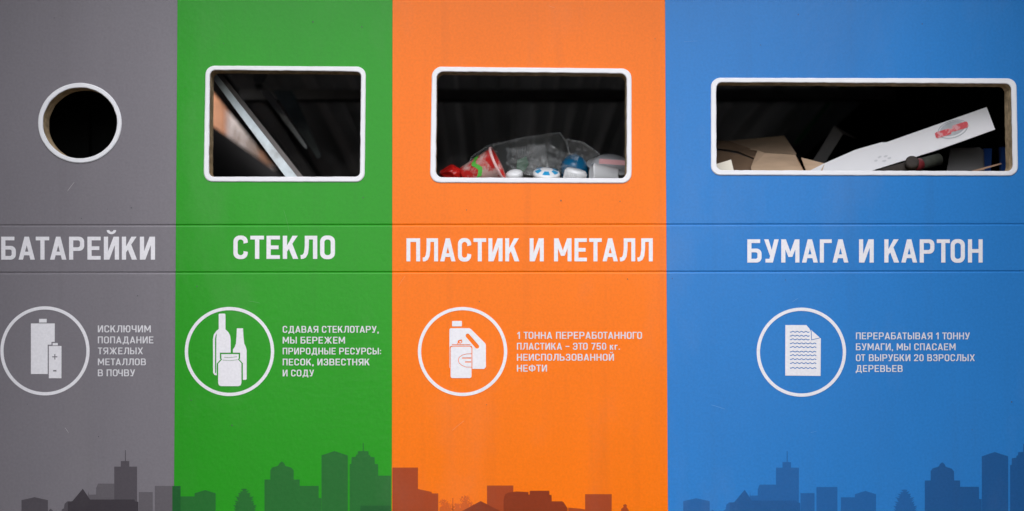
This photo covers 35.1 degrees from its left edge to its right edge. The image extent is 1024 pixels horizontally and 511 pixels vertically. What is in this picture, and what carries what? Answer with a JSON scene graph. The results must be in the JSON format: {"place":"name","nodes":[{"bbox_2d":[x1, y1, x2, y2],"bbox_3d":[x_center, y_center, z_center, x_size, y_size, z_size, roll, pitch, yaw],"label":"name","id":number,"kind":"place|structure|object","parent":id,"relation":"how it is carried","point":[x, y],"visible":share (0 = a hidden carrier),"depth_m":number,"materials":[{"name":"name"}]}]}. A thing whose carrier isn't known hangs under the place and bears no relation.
{"place":"outdoors","nodes":[
{"label":"outdoors","id":0,"kind":"place"},
{"bbox_2d":[213,94,274,168],"bbox_3d":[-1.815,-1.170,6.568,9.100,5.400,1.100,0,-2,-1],"label":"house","id":1,"kind":"structure","parent":0,"point":[228,117],"depth_m":6.14,"materials":[{"name":"paint"}]},
{"label":"ground","id":2,"kind":"structure","parent":0,"visible":0},
{"bbox_2d":[214,100,272,166],"bbox_3d":[-0.998,0.261,5.629,1.715,2.461,1.550,-2,-3,33],"label":"bare shrub","id":3,"kind":"object","parent":2,"relation":"on","point":[255,147],"depth_m":5.56,"materials":[{"name":"plant"}]},
{"bbox_2d":[0,0,1023,510],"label":"recycling container","id":4,"kind":"object","parent":2,"relation":"on","point":[354,300],"visible":1,"depth_m":2.48,"materials":[{"name":"multicoloured plastic"}]},
{"bbox_2d":[905,156,918,170],"bbox_3d":[0.626,-0.144,2.535,0.022,0.023,0.019,0,-2,-1],"label":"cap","id":5,"kind":"object","parent":4,"relation":"in","point":[911,163],"visible":1,"depth_m":2.53,"materials":[{"name":"grey plastic"}]},
{"bbox_2d":[982,148,991,170],"bbox_3d":[0.787,-0.153,2.682,0.015,0.050,0.034,-1,-3,15],"label":"blue plastic strip","id":6,"kind":"object","parent":4,"relation":"attached to","point":[987,156],"visible":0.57,"depth_m":2.68,"materials":[{"name":"blue plastic"}]},
{"bbox_2d":[999,147,1005,170],"bbox_3d":[0.816,-0.154,2.682,0.020,0.052,0.030,0,-2,-1],"label":"blue plastic strip","id":7,"kind":"object","parent":4,"relation":"attached to","point":[1002,161],"visible":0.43,"depth_m":2.68,"materials":[{"name":"blue plastic"}]},
{"bbox_3d":[0.023,0.633,2.884,0.410,1.380,0.765,0,-2,-1],"label":"waste bin","id":8,"kind":"object","parent":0,"visible":0},
{"bbox_3d":[0.022,-0.073,2.913,0.370,0.026,0.738,0,-2,-1],"label":"waste heap","id":9,"kind":"object","parent":8,"relation":"on","visible":0},
{"bbox_2d":[442,161,460,177],"bbox_3d":[-0.098,-0.135,2.635,0.034,0.037,0.048,0,-2,-1],"label":"plastic wrapper","id":10,"kind":"object","parent":9,"relation":"on","point":[451,169],"visible":0.65,"depth_m":2.62,"materials":[{"name":"red plastic"}]},
{"bbox_2d":[460,147,505,177],"bbox_3d":[-0.046,-0.141,2.628,0.077,0.072,0.062,0,-2,-1],"label":"paper cup","id":11,"kind":"object","parent":9,"relation":"on","point":[487,164],"visible":0.72,"depth_m":2.61,"materials":[{"name":"red paper"}]},
{"bbox_2d":[506,169,523,177],"bbox_3d":[0.004,-0.128,2.621,0.029,0.023,0.030,0,-2,-1],"label":"white bottle cap","id":12,"kind":"object","parent":9,"relation":"on","point":[515,173],"visible":0.78,"depth_m":2.61,"materials":[{"name":"plastic"}]},
{"bbox_2d":[516,157,528,171],"bbox_3d":[0.012,-0.170,2.745,0.180,0.080,0.130,0,-2,-1],"label":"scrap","id":13,"kind":"object","parent":9,"relation":"on","point":[522,164],"visible":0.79,"depth_m":2.68,"materials":[{"name":"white plastic"}]},
{"bbox_2d":[533,167,559,177],"bbox_3d":[0.056,-0.130,2.621,0.045,0.029,0.044,0,-2,-1],"label":"printed lid","id":14,"kind":"object","parent":9,"relation":"on","point":[544,172],"visible":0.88,"depth_m":2.61,"materials":[{"name":"white plastic"}]},
{"bbox_2d":[560,154,588,177],"bbox_3d":[0.107,-0.124,2.715,0.046,0.087,0.098,0,-2,9],"label":"blue bottle","id":15,"kind":"object","parent":9,"relation":"on","point":[575,161],"visible":0.35,"depth_m":2.67,"materials":[{"name":"teal plastic"}]},
{"bbox_2d":[563,167,586,177],"bbox_3d":[0.102,-0.129,2.622,0.039,0.028,0.039,0,-2,-1],"label":"white screw cap","id":16,"kind":"object","parent":9,"relation":"on","point":[570,172],"visible":0.68,"depth_m":2.61,"materials":[{"name":"plastic"}]},
{"bbox_2d":[588,161,618,177],"bbox_3d":[0.147,-0.130,2.639,0.048,0.045,0.046,0,-2,-14],"label":"crushed cup","id":17,"kind":"object","parent":9,"relation":"on","point":[597,170],"visible":0.56,"depth_m":2.62,"materials":[{"name":"white plastic"}]},
{"bbox_2d":[587,154,624,174],"bbox_3d":[0.165,-0.150,2.685,0.082,0.040,0.088,0,-2,-1],"label":"plastic container","id":18,"kind":"object","parent":9,"relation":"on","point":[614,161],"visible":0.66,"depth_m":2.67,"materials":[{"name":"plastic"}]},
{"bbox_3d":[0.538,0.632,2.889,0.590,1.380,0.765,0,-2,-1],"label":"waste bin","id":19,"kind":"object","parent":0,"visible":0},
{"bbox_3d":[0.537,-0.081,2.918,0.560,0.031,0.738,0,-2,-1],"label":"waste heap","id":20,"kind":"object","parent":19,"relation":"on","visible":0},
{"bbox_2d":[717,160,733,169],"bbox_3d":[0.333,-0.137,2.552,0.037,0.028,0.002,0,-2,-1],"label":"paper sheet","id":21,"kind":"object","parent":20,"relation":"on","point":[726,165],"visible":0.43,"depth_m":2.55,"materials":[{"name":"white paper"}]},
{"bbox_2d":[716,135,803,170],"bbox_3d":[0.399,-0.166,2.712,0.150,0.090,0.168,0,-2,-1],"label":"cardboard box","id":22,"kind":"object","parent":20,"relation":"on","point":[762,152],"visible":0.74,"depth_m":2.68,"materials":[{"name":"brown cardboard"}]},
{"bbox_2d":[801,158,823,170],"bbox_3d":[0.487,-0.143,2.623,0.041,0.034,0.006,-1,-3,30],"label":"cardboard scrap","id":23,"kind":"object","parent":20,"relation":"on","point":[808,164],"visible":0.57,"depth_m":2.62,"materials":[{"name":"beige cardboard"}]},
{"bbox_2d":[813,126,855,162],"bbox_3d":[0.574,-0.193,2.861,0.023,0.077,0.170,-2,-3,33],"label":"folded card","id":24,"kind":"object","parent":20,"relation":"on","point":[829,144],"visible":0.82,"depth_m":2.83,"materials":[{"name":"grey cardboard"}]},
{"bbox_2d":[810,107,994,170],"bbox_3d":[0.619,-0.169,2.613,0.306,0.128,0.045,-1,-2,12],"label":"white carton","id":25,"kind":"object","parent":20,"relation":"on","point":[930,139],"visible":0.9,"depth_m":2.59,"materials":[{"name":"white cardboard"}]},
{"bbox_2d":[879,153,942,170],"bbox_3d":[0.630,-0.140,2.558,0.125,0.048,0.020,1,-3,-29],"label":"cardboard tube","id":26,"kind":"object","parent":20,"relation":"on","point":[930,161],"visible":0.52,"depth_m":2.56,"materials":[{"name":"grey cardboard"}]},
{"bbox_2d":[947,147,983,170],"bbox_3d":[0.738,-0.152,2.643,0.084,0.054,0.041,0,-2,-9],"label":"grey card sheet","id":27,"kind":"object","parent":20,"relation":"on","point":[966,159],"visible":0.71,"depth_m":2.65,"materials":[{"name":"grey cardboard"}]},
{"bbox_2d":[972,163,1000,170],"bbox_3d":[0.752,-0.139,2.567,0.048,0.015,0.003,0,-2,-1],"label":"wooden stick","id":28,"kind":"object","parent":20,"relation":"on","point":[986,167],"visible":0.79,"depth_m":2.57,"materials":[{"name":"brown wood"}]}
]}

